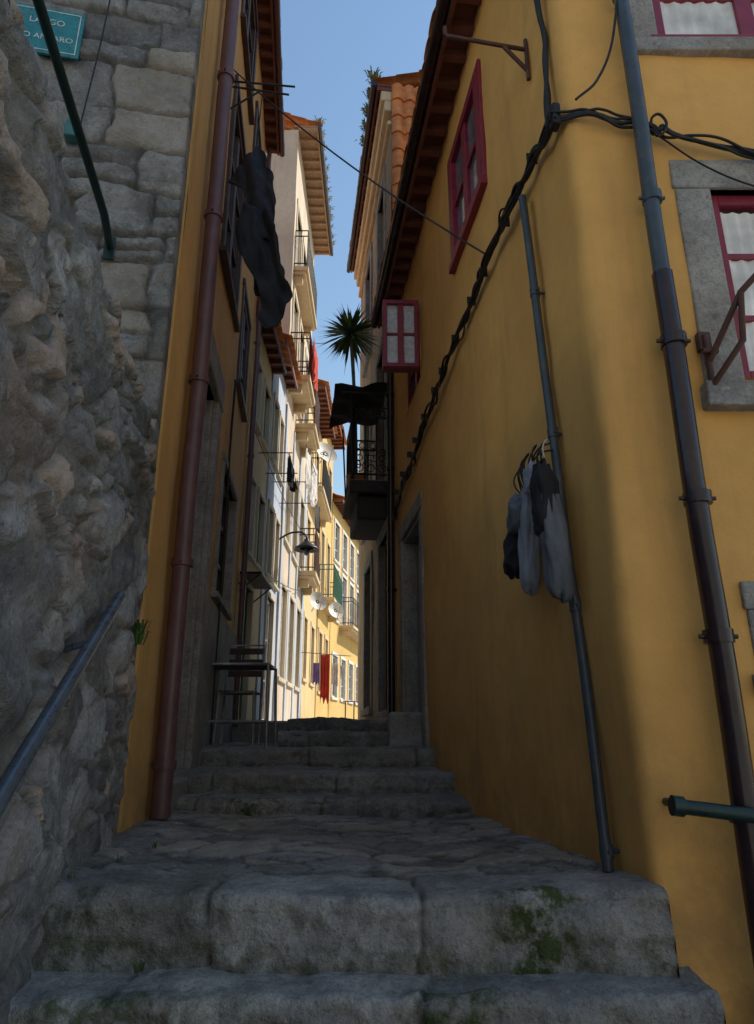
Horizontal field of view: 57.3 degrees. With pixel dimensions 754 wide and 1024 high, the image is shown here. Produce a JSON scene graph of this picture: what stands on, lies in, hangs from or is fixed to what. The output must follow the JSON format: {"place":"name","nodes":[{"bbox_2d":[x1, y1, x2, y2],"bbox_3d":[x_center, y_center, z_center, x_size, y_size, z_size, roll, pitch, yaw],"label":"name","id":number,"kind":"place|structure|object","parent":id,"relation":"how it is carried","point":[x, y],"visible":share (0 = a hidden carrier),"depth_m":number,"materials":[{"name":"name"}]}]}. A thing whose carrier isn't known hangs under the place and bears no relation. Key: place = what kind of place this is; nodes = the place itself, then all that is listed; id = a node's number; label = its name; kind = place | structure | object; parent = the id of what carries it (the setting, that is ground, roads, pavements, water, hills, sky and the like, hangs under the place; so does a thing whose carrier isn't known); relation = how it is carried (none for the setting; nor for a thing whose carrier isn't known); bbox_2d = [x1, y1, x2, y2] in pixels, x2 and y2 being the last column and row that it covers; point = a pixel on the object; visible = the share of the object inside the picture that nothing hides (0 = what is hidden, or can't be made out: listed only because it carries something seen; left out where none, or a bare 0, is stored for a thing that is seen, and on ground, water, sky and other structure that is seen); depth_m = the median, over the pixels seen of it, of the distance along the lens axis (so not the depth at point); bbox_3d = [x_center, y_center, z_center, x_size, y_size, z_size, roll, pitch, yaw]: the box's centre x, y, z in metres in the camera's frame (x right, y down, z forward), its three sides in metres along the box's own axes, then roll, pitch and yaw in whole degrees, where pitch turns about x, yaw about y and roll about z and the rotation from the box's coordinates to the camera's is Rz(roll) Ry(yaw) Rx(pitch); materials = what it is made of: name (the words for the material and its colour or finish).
{"place":"outdoors","nodes":[
{"label":"outdoors","id":0,"kind":"place"},
{"bbox_2d":[171,777,188,811],"bbox_3d":[-1.364,1.943,4.587,0.200,0.340,1.220,2,-18,-5],"label":"door step","id":1,"kind":"object","parent":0,"point":[180,786],"depth_m":4.27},
{"bbox_2d":[232,722,286,743],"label":"lane path","id":2,"kind":"structure","parent":0,"point":[241,732],"depth_m":7.91,"materials":[{"name":"stone"}]},
{"bbox_2d":[343,701,357,718],"bbox_3d":[-0.262,4.799,16.632,1.204,0.463,0.293,15,-23,-39],"label":"lane railing","id":3,"kind":"object","parent":2,"relation":"on","point":[353,707],"visible":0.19,"depth_m":16.44,"materials":[{"name":"black metal"}]},
{"bbox_2d":[280,0,435,495],"label":"sky","id":4,"kind":"structure","parent":0,"point":[327,46],"materials":[{"name":"blue"}]},
{"label":"ground","id":5,"kind":"structure","parent":0,"visible":0},
{"bbox_2d":[0,0,156,1023],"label":"stonework","id":6,"kind":"object","parent":5,"relation":"on","point":[78,448],"visible":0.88,"depth_m":2.01,"materials":[{"name":"stone"}]},
{"bbox_2d":[0,591,125,817],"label":"handrail","id":7,"kind":"object","parent":6,"relation":"attached to","point":[13,774],"visible":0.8,"depth_m":1.83,"materials":[{"name":"metal"}]},
{"bbox_2d":[131,619,151,644],"bbox_3d":[-1.140,0.569,3.322,0.124,0.130,0.173,-9,-20,25],"label":"wall fern","id":8,"kind":"object","parent":6,"relation":"attached to","point":[138,638],"depth_m":3.33,"materials":[{"name":"green plant"}]},
{"bbox_2d":[14,0,205,837],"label":"granite block house","id":9,"kind":"structure","parent":5,"relation":"on","point":[137,122],"depth_m":4.29,"materials":[{"name":"stone"}]},
{"bbox_2d":[16,2,85,60],"bbox_3d":[-2.098,-3.048,4.373,0.430,0.380,0.020,4,-18,-11],"label":"street name sign","id":10,"kind":"object","parent":9,"relation":"attached to","point":[68,28],"visible":0.6,"depth_m":4.38,"materials":[{"name":"metal"}]},
{"bbox_2d":[32,0,115,260],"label":"wall lamp bracket","id":11,"kind":"object","parent":9,"relation":"attached to","point":[73,132],"depth_m":3.37,"materials":[{"name":"metal"}]},
{"bbox_2d":[117,0,265,832],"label":"wall","id":12,"kind":"structure","parent":5,"relation":"on","point":[159,444],"depth_m":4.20,"materials":[{"name":"paint"}]},
{"bbox_2d":[150,0,239,817],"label":"drainpipe","id":13,"kind":"object","parent":12,"relation":"attached to","point":[164,764],"visible":1,"depth_m":4.41,"materials":[{"name":"metal"}]},
{"bbox_2d":[174,328,225,769],"bbox_3d":[-1.436,0.328,5.104,0.255,3.530,1.300,2,-18,-5],"label":"door surround","id":14,"kind":"object","parent":12,"relation":"attached to","point":[216,390],"visible":0.38,"depth_m":5.47,"materials":[{"name":"stone"}]},
{"bbox_2d":[195,595,237,766],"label":"rough plinth","id":15,"kind":"structure","parent":12,"relation":"attached to","point":[227,637],"depth_m":6.17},
{"bbox_2d":[209,380,236,744],"bbox_3d":[-1.491,0.396,6.559,0.087,3.700,0.040,0,-18,0],"label":"drainpipe","id":16,"kind":"object","parent":12,"relation":"attached to","point":[226,502],"visible":0.82,"depth_m":6.60,"materials":[{"name":"metal"}]},
{"bbox_2d":[210,452,237,620],"bbox_3d":[-1.536,0.293,6.981,0.110,1.402,1.350,2,-18,-5],"label":"window surround","id":17,"kind":"object","parent":12,"relation":"attached to","point":[217,599],"visible":0.62,"depth_m":7.27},
{"bbox_2d":[218,486,228,597],"bbox_3d":[-1.621,0.294,6.972,0.060,1.250,1.150,2,-18,-5],"label":"window frame","id":18,"kind":"object","parent":17,"relation":"in","point":[222,529],"visible":0.16,"depth_m":7.43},
{"bbox_2d":[216,502,224,590],"bbox_3d":[-1.634,0.293,6.971,0.008,1.230,1.130,2,-18,-5],"label":"window glass","id":19,"kind":"object","parent":18,"relation":"in","point":[220,548],"visible":0.07,"depth_m":7.37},
{"bbox_2d":[219,74,246,332],"bbox_3d":[-1.429,-3.058,6.945,0.110,2.052,1.300,2,-18,-5],"label":"window surround","id":20,"kind":"object","parent":12,"relation":"attached to","point":[227,275],"visible":0.36,"depth_m":6.48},
{"bbox_2d":[227,100,243,298],"bbox_3d":[-1.454,-3.054,6.941,0.060,1.900,1.100,2,-18,-5],"label":"window frame","id":21,"kind":"object","parent":20,"relation":"in","point":[239,157],"visible":0.22,"depth_m":7.11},
{"bbox_2d":[226,128,239,279],"bbox_3d":[-1.468,-3.055,6.940,0.008,1.880,1.080,2,-18,-5],"label":"window glass","id":22,"kind":"object","parent":21,"relation":"in","point":[234,232],"visible":0.14,"depth_m":7.10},
{"bbox_2d":[236,278,251,422],"bbox_3d":[-1.578,-1.883,8.133,0.110,1.352,1.000,2,-18,-5],"label":"window surround","id":23,"kind":"object","parent":12,"relation":"attached to","point":[242,398],"visible":0.53,"depth_m":7.92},
{"bbox_2d":[239,302,248,394],"bbox_3d":[-1.603,-1.880,8.129,0.060,1.200,0.800,2,-18,-5],"label":"window frame","id":24,"kind":"object","parent":23,"relation":"in","point":[244,349],"visible":0.32,"depth_m":8.39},
{"bbox_2d":[240,0,258,124],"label":"window surround","id":25,"kind":"object","parent":12,"relation":"attached to","point":[244,32],"visible":0.51,"depth_m":7.54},
{"bbox_2d":[246,0,255,80],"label":"window frame","id":26,"kind":"object","parent":25,"relation":"in","point":[250,7],"visible":0.34,"depth_m":8.16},
{"bbox_2d":[245,0,251,55],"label":"window glass","id":27,"kind":"object","parent":26,"relation":"in","point":[250,26],"depth_m":8.13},
{"bbox_2d":[232,148,271,726],"bbox_3d":[-1.646,-1.523,9.228,0.101,8.400,0.099,-12,-21,33],"label":"drainpipe","id":28,"kind":"object","parent":12,"relation":"attached to","point":[243,581],"visible":0.64,"depth_m":8.76,"materials":[{"name":"metal"}]},
{"bbox_2d":[252,100,261,150],"bbox_3d":[-1.588,-4.373,9.046,0.110,1.452,1.100,2,-18,-5],"label":"window surround","id":29,"kind":"object","parent":12,"relation":"attached to","point":[257,114],"visible":0.16,"depth_m":8.73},
{"bbox_2d":[230,80,294,109],"bbox_3d":[-1.039,-3.667,6.128,0.606,0.375,0.018,2,-18,-5],"label":"clothes pole","id":30,"kind":"object","parent":12,"relation":"attached to","point":[259,90],"visible":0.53,"depth_m":6.16,"materials":[{"name":"black metal"}]},
{"bbox_2d":[228,92,292,329],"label":"hanging dark clothes","id":31,"kind":"object","parent":30,"relation":"hanging from","point":[252,177],"visible":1,"depth_m":5.58,"materials":[{"name":"black fabric"}]},
{"bbox_2d":[257,0,278,155],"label":"eave boards","id":32,"kind":"object","parent":12,"relation":"on","point":[266,39],"visible":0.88,"depth_m":9.27,"materials":[{"name":"brown wood"}]},
{"bbox_2d":[273,0,284,156],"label":"gutter","id":33,"kind":"object","parent":32,"relation":"attached to","point":[277,33],"visible":1,"depth_m":9.30,"materials":[{"name":"brown paint"}]},
{"bbox_2d":[203,41,484,253],"bbox_3d":[-0.567,-2.873,4.559,2.186,2.729,1.189,-8,-20,24],"label":"overhead wire","id":34,"kind":"object","parent":12,"relation":"attached to","point":[397,198],"visible":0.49,"depth_m":4.83,"materials":[{"name":"rubber"}]},
{"bbox_2d":[178,3,207,279],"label":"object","id":35,"kind":"object","parent":5,"relation":"on","point":[193,136],"depth_m":5.83,"materials":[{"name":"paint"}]},
{"bbox_2d":[235,296,291,719],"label":"cream townhouse","id":36,"kind":"structure","parent":5,"relation":"on","point":[274,356],"depth_m":10.13,"materials":[{"name":"paint"}]},
{"bbox_2d":[238,591,247,719],"bbox_3d":[-1.820,1.813,8.979,0.060,1.700,0.700,0,-18,0],"label":"door","id":37,"kind":"structure","parent":36,"relation":"in","point":[246,596],"depth_m":9.32,"materials":[{"name":"green paint"}]},
{"bbox_2d":[239,571,272,602],"bbox_3d":[-1.603,1.022,9.184,0.286,0.247,1.000,0,-18,0],"label":"door canopy","id":38,"kind":"object","parent":36,"relation":"attached to","point":[257,579],"visible":0.84,"depth_m":9.13,"materials":[{"name":"black metal"}]},
{"bbox_2d":[256,504,259,561],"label":"window frame","id":39,"kind":"structure","parent":36,"relation":"in","point":[259,504],"depth_m":10.42,"materials":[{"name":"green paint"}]},
{"bbox_2d":[263,396,265,437],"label":"window frame","id":40,"kind":"structure","parent":36,"relation":"in","point":[265,396],"depth_m":11.01,"materials":[{"name":"green paint"}]},
{"bbox_2d":[255,333,301,720],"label":"pale blue townhouse","id":41,"kind":"structure","parent":5,"relation":"on","point":[268,599],"depth_m":11.37,"materials":[{"name":"paint"}]},
{"bbox_2d":[262,601,269,719],"bbox_3d":[-1.800,2.290,10.769,0.060,1.900,0.700,0,-18,0],"label":"window frame","id":42,"kind":"structure","parent":41,"relation":"in","point":[268,604],"depth_m":11.08,"materials":[{"name":"white paint"}]},
{"bbox_2d":[279,531,318,555],"bbox_3d":[-1.333,0.560,12.015,0.684,0.441,0.437,-8,-20,23],"label":"wall street lamp","id":43,"kind":"object","parent":41,"relation":"attached to","point":[306,547],"visible":1,"depth_m":11.93,"materials":[{"name":"black metal"}]},
{"bbox_2d":[259,340,347,703],"bbox_3d":[-1.169,0.021,13.463,1.143,6.959,6.938,0,-18,0],"label":"hanging laundry","id":44,"kind":"object","parent":41,"relation":"hanging from","point":[310,481],"visible":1,"depth_m":14.96,"materials":[{"name":"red fabric"}]},
{"bbox_2d":[266,112,332,721],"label":"tall white townhouse","id":45,"kind":"structure","parent":5,"relation":"on","point":[302,221],"depth_m":14.77,"materials":[{"name":"paint"}]},
{"bbox_2d":[278,590,283,675],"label":"window frame","id":46,"kind":"structure","parent":45,"relation":"in","point":[282,590],"depth_m":12.79,"materials":[{"name":"white paint"}]},
{"bbox_2d":[284,465,287,534],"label":"window frame","id":47,"kind":"structure","parent":45,"relation":"in","point":[287,465],"depth_m":13.52,"materials":[{"name":"white paint"}]},
{"bbox_2d":[287,603,290,680],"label":"window frame","id":48,"kind":"structure","parent":45,"relation":"in","point":[290,603],"depth_m":13.96,"materials":[{"name":"white paint"}]},
{"bbox_2d":[292,492,294,550],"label":"window frame","id":49,"kind":"structure","parent":45,"relation":"in","point":[294,492],"depth_m":14.71,"materials":[{"name":"white paint"}]},
{"bbox_2d":[293,308,294,340],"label":"window frame","id":50,"kind":"structure","parent":45,"relation":"in","point":[294,308],"depth_m":14.80,"materials":[{"name":"white paint"}]},
{"bbox_2d":[296,228,298,265],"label":"window frame","id":51,"kind":"structure","parent":45,"relation":"in","point":[298,228],"depth_m":15.43,"materials":[{"name":"white paint"}]},
{"bbox_2d":[248,325,356,591],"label":"facade wires","id":52,"kind":"object","parent":45,"relation":"attached to","point":[283,498],"visible":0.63,"depth_m":11.19,"materials":[{"name":"rubber"}]},
{"bbox_2d":[310,592,326,611],"bbox_3d":[-1.320,2.018,15.588,0.371,0.429,0.436,0,-18,0],"label":"satellite dish","id":53,"kind":"object","parent":45,"relation":"attached to","point":[318,600],"visible":1,"depth_m":15.58,"materials":[{"name":"white paint"}]},
{"bbox_2d":[314,116,335,244],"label":"roof grass","id":54,"kind":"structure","parent":45,"relation":"on","point":[327,167],"depth_m":16.73,"materials":[{"name":"green plant"}]},
{"bbox_2d":[300,379,337,717],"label":"pale yellow townhouse","id":55,"kind":"structure","parent":5,"relation":"on","point":[324,497],"depth_m":18.08,"materials":[{"name":"paint"}]},
{"bbox_2d":[317,442,336,462],"bbox_3d":[-1.284,-1.526,17.625,0.519,0.622,0.465,0,-18,0],"label":"satellite dish","id":56,"kind":"object","parent":55,"relation":"attached to","point":[330,454],"visible":0.94,"depth_m":17.72,"materials":[{"name":"white paint"}]},
{"bbox_2d":[314,425,346,717],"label":"yellow cream townhouse","id":57,"kind":"structure","parent":5,"relation":"on","point":[324,618],"depth_m":20.87,"materials":[{"name":"paint"}]},
{"bbox_2d":[329,602,343,617],"bbox_3d":[-1.158,2.782,19.558,0.408,0.487,0.415,-2,-18,8],"label":"satellite dish","id":58,"kind":"object","parent":57,"relation":"attached to","point":[336,609],"visible":1,"depth_m":19.57,"materials":[{"name":"white paint"}]},
{"bbox_2d":[328,493,358,718],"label":"yellow townhouse","id":59,"kind":"structure","parent":5,"relation":"on","point":[343,637],"depth_m":24.42,"materials":[{"name":"paint"}]},
{"bbox_2d":[335,526,337,559],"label":"window frame","id":60,"kind":"structure","parent":59,"relation":"in","point":[336,537],"depth_m":24.15,"materials":[{"name":"white paint"}]},
{"bbox_2d":[343,579,344,624],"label":"window frame","id":61,"kind":"structure","parent":59,"relation":"in","point":[343,579],"depth_m":24.95,"materials":[{"name":"white paint"}]},
{"bbox_2d":[349,665,350,700],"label":"window frame","id":62,"kind":"structure","parent":59,"relation":"in","point":[349,665],"depth_m":25.32,"materials":[{"name":"white paint"}]},
{"bbox_2d":[350,587,351,624],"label":"window frame","id":63,"kind":"structure","parent":59,"relation":"in","point":[350,587],"depth_m":26.21,"materials":[{"name":"white paint"}]},
{"bbox_2d":[356,668,357,702],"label":"window frame","id":64,"kind":"structure","parent":59,"relation":"in","point":[356,668],"depth_m":26.74,"materials":[{"name":"white paint"}]},
{"bbox_2d":[7,712,725,1023],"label":"stone staircase","id":65,"kind":"structure","parent":5,"relation":"on","point":[326,870],"depth_m":2.09,"materials":[{"name":"stone"}]},
{"bbox_2d":[212,645,264,745],"bbox_3d":[-1.283,1.700,6.487,0.390,0.961,0.533,0,-18,0],"label":"metal chair","id":66,"kind":"object","parent":65,"relation":"on","point":[245,651],"visible":0.79,"depth_m":6.69,"materials":[{"name":"grey metal"}]},
{"bbox_2d":[208,663,276,747],"bbox_3d":[-1.245,1.725,6.153,0.655,0.704,0.576,0,-18,0],"label":"metal table","id":67,"kind":"object","parent":65,"relation":"on","point":[268,667],"visible":0.63,"depth_m":6.03,"materials":[{"name":"grey metal"}]},
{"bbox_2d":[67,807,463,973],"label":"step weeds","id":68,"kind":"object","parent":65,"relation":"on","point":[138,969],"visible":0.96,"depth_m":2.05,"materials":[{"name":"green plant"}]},
{"bbox_2d":[343,70,420,719],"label":"old townhouse","id":69,"kind":"structure","parent":5,"relation":"on","point":[391,105],"depth_m":9.88,"materials":[{"name":"paint"}]},
{"bbox_2d":[316,303,380,485],"bbox_3d":[-0.377,-1.584,9.399,1.048,2.721,1.079,0,-18,0],"label":"yucca plant","id":70,"kind":"object","parent":69,"relation":"on","point":[354,337],"visible":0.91,"depth_m":9.62,"materials":[{"name":"green plant"}]},
{"bbox_2d":[329,382,386,497],"bbox_3d":[-0.266,-0.886,9.212,0.700,1.280,1.262,2,-18,-7],"label":"awning sheet","id":71,"kind":"object","parent":69,"relation":"on","point":[347,398],"visible":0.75,"depth_m":9.22,"materials":[{"name":"black fabric"}]},
{"bbox_2d":[355,65,381,145],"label":"roof weeds","id":72,"kind":"object","parent":69,"relation":"on","point":[371,76],"visible":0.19,"depth_m":10.38,"materials":[{"name":"green plant"}]},
{"bbox_2d":[383,373,383,478],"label":"window frame","id":73,"kind":"structure","parent":69,"relation":"in","point":[383,373],"depth_m":9.82,"materials":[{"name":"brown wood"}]},
{"bbox_2d":[385,544,386,708],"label":"window frame","id":74,"kind":"structure","parent":69,"relation":"in","point":[386,544],"depth_m":8.85,"materials":[{"name":"brown wood"}]},
{"bbox_2d":[393,0,753,1023],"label":"walls","id":75,"kind":"structure","parent":5,"relation":"on","point":[507,734],"depth_m":3.02,"materials":[{"name":"paint"}]},
{"bbox_2d":[386,373,396,714],"bbox_3d":[0.161,-0.052,7.850,0.106,4.750,0.106,-12,-22,33],"label":"drainpipe","id":76,"kind":"object","parent":75,"relation":"attached to","point":[391,587],"visible":0.8,"depth_m":7.67,"materials":[{"name":"metal"}]},
{"bbox_2d":[407,311,419,407],"bbox_3d":[0.421,-1.570,7.172,0.060,0.860,0.880,2,-18,-7],"label":"window frame","id":77,"kind":"object","parent":75,"relation":"attached to","point":[411,375],"visible":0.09,"depth_m":7.46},
{"bbox_2d":[382,300,419,369],"bbox_3d":[0.229,-1.725,6.696,0.351,0.740,0.070,0,-18,0],"label":"open sash frame","id":78,"kind":"object","parent":77,"relation":"attached to","point":[400,334],"visible":1,"depth_m":6.68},
{"bbox_2d":[382,343,418,372],"bbox_3d":[0.227,-1.705,6.757,0.351,0.740,0.070,0,-18,0],"label":"open sash back frame","id":79,"kind":"object","parent":78,"relation":"attached to","point":[398,371],"visible":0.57,"depth_m":6.64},
{"bbox_2d":[387,306,414,362],"bbox_3d":[0.229,-1.721,6.709,0.330,0.720,0.008,1,-18,-2],"label":"open sash glass","id":80,"kind":"object","parent":78,"relation":"in","point":[392,343],"visible":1,"depth_m":6.70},
{"bbox_2d":[412,334,419,397],"bbox_3d":[0.434,-1.570,7.174,0.008,0.840,0.860,2,-18,-7],"label":"window glass","id":81,"kind":"object","parent":77,"relation":"in","point":[413,385],"visible":0.14,"depth_m":7.37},
{"bbox_2d":[398,491,429,746],"bbox_3d":[0.417,1.061,6.534,0.216,2.220,1.290,2,-18,-7],"label":"door surround","id":82,"kind":"object","parent":75,"relation":"attached to","point":[408,619],"visible":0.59,"depth_m":6.89,"materials":[{"name":"stone"}]},
{"bbox_2d":[416,542,421,711],"bbox_3d":[0.496,1.102,6.531,0.055,1.980,0.990,2,-18,-7],"label":"door leaf","id":83,"kind":"object","parent":82,"relation":"in","point":[419,629],"visible":0.08,"depth_m":6.90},
{"bbox_2d":[378,0,481,327],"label":"eave boards","id":84,"kind":"object","parent":75,"relation":"attached to","point":[452,55],"visible":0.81,"depth_m":5.83,"materials":[{"name":"brown wood"}]},
{"bbox_2d":[370,0,437,315],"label":"roof tiles","id":85,"kind":"object","parent":84,"relation":"attached to","point":[428,39],"visible":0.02,"depth_m":5.89,"materials":[{"name":"ceramic"}]},
{"bbox_2d":[371,0,450,327],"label":"gutter","id":86,"kind":"object","parent":84,"relation":"attached to","point":[441,14],"visible":1,"depth_m":5.90,"materials":[{"name":"paint"}]},
{"bbox_2d":[447,59,487,273],"bbox_3d":[0.642,-2.463,5.007,0.070,1.060,0.930,2,-18,-7],"label":"window casing","id":87,"kind":"object","parent":75,"relation":"attached to","point":[471,215],"depth_m":4.67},
{"bbox_2d":[448,71,480,256],"bbox_3d":[0.652,-2.473,5.011,0.060,0.960,0.810,2,-18,-7],"label":"window frame","id":88,"kind":"object","parent":87,"relation":"in","point":[461,138],"visible":0.42,"depth_m":5.04,"materials":[{"name":"wood"}]},
{"bbox_2d":[455,105,477,234],"bbox_3d":[0.665,-2.472,5.012,0.008,0.940,0.790,2,-18,-7],"label":"window glass","id":89,"kind":"object","parent":88,"relation":"in","point":[473,171],"depth_m":5.06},
{"bbox_2d":[443,25,530,80],"bbox_3d":[0.578,-2.422,3.644,0.462,0.300,0.022,2,-18,-7],"label":"clothes line bracket","id":90,"kind":"object","parent":75,"relation":"attached to","point":[507,49],"visible":1,"depth_m":3.65,"materials":[{"name":"metal"}]},
{"bbox_2d":[518,194,619,871],"bbox_3d":[0.799,-0.201,2.973,0.094,3.104,0.322,3,-18,-8],"label":"drainpipe","id":91,"kind":"object","parent":75,"relation":"attached to","point":[607,850],"visible":0.91,"depth_m":2.71,"materials":[{"name":"metal"}]},
{"bbox_2d":[503,439,573,603],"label":"hanging clothes","id":92,"kind":"object","parent":91,"relation":"hanging from","point":[535,518],"visible":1,"depth_m":2.83,"materials":[{"name":"black fabric"}]},
{"bbox_2d":[391,0,753,521],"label":"power cable","id":93,"kind":"object","parent":75,"relation":"attached to","point":[554,117],"visible":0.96,"depth_m":3.30,"materials":[{"name":"rubber"}]},
{"bbox_2d":[612,0,669,271],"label":"drainpipe","id":94,"kind":"object","parent":75,"relation":"attached to","point":[651,198],"visible":0.88,"depth_m":2.92,"materials":[{"name":"metal"}]},
{"bbox_2d":[629,0,753,58],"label":"window surround","id":95,"kind":"object","parent":75,"relation":"attached to","point":[643,20],"visible":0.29,"depth_m":3.19,"materials":[{"name":"stone"}]},
{"bbox_2d":[651,34,753,36],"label":"red window sill","id":96,"kind":"structure","parent":95,"relation":"attached to","point":[702,35],"depth_m":3.21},
{"bbox_2d":[652,0,753,33],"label":"window frame","id":97,"kind":"object","parent":95,"relation":"in","point":[743,14],"visible":0.2,"depth_m":3.35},
{"bbox_2d":[660,2,753,33],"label":"window curtain","id":98,"kind":"object","parent":97,"relation":"hanging from","point":[700,18],"depth_m":3.37,"materials":[{"name":"fabric"}]},
{"bbox_2d":[651,268,753,966],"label":"drainpipe","id":99,"kind":"object","parent":75,"relation":"attached to","point":[718,636],"visible":0.88,"depth_m":2.33,"materials":[{"name":"metal"}]},
{"bbox_2d":[662,795,753,823],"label":"handrail","id":100,"kind":"object","parent":75,"relation":"attached to","point":[680,806],"visible":1,"depth_m":2.06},
{"bbox_2d":[669,160,753,410],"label":"window surround","id":101,"kind":"object","parent":75,"relation":"attached to","point":[693,183],"visible":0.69,"depth_m":2.85,"materials":[{"name":"stone"}]},
{"bbox_2d":[695,273,753,384],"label":"iron wall bracket","id":102,"kind":"object","parent":101,"relation":"attached to","point":[704,346],"visible":0.94,"depth_m":2.61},
{"bbox_2d":[711,195,753,377],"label":"window frame","id":103,"kind":"object","parent":101,"relation":"in","point":[732,202],"visible":0.36,"depth_m":2.93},
{"bbox_2d":[720,212,753,370],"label":"window curtain","id":104,"kind":"object","parent":103,"relation":"hanging from","point":[738,230],"depth_m":2.95,"materials":[{"name":"fabric"}]},
{"bbox_2d":[720,211,753,213],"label":"window glass","id":105,"kind":"object","parent":103,"relation":"in","point":[737,212],"depth_m":3.02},
{"bbox_2d":[739,581,753,687],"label":"window surround","id":106,"kind":"object","parent":75,"relation":"attached to","point":[746,588],"visible":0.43,"depth_m":2.40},
{"bbox_2d":[395,190,753,691],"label":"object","id":107,"kind":"object","parent":5,"relation":"on","point":[406,376],"visible":0.15,"depth_m":6.91,"materials":[{"name":"paint"}]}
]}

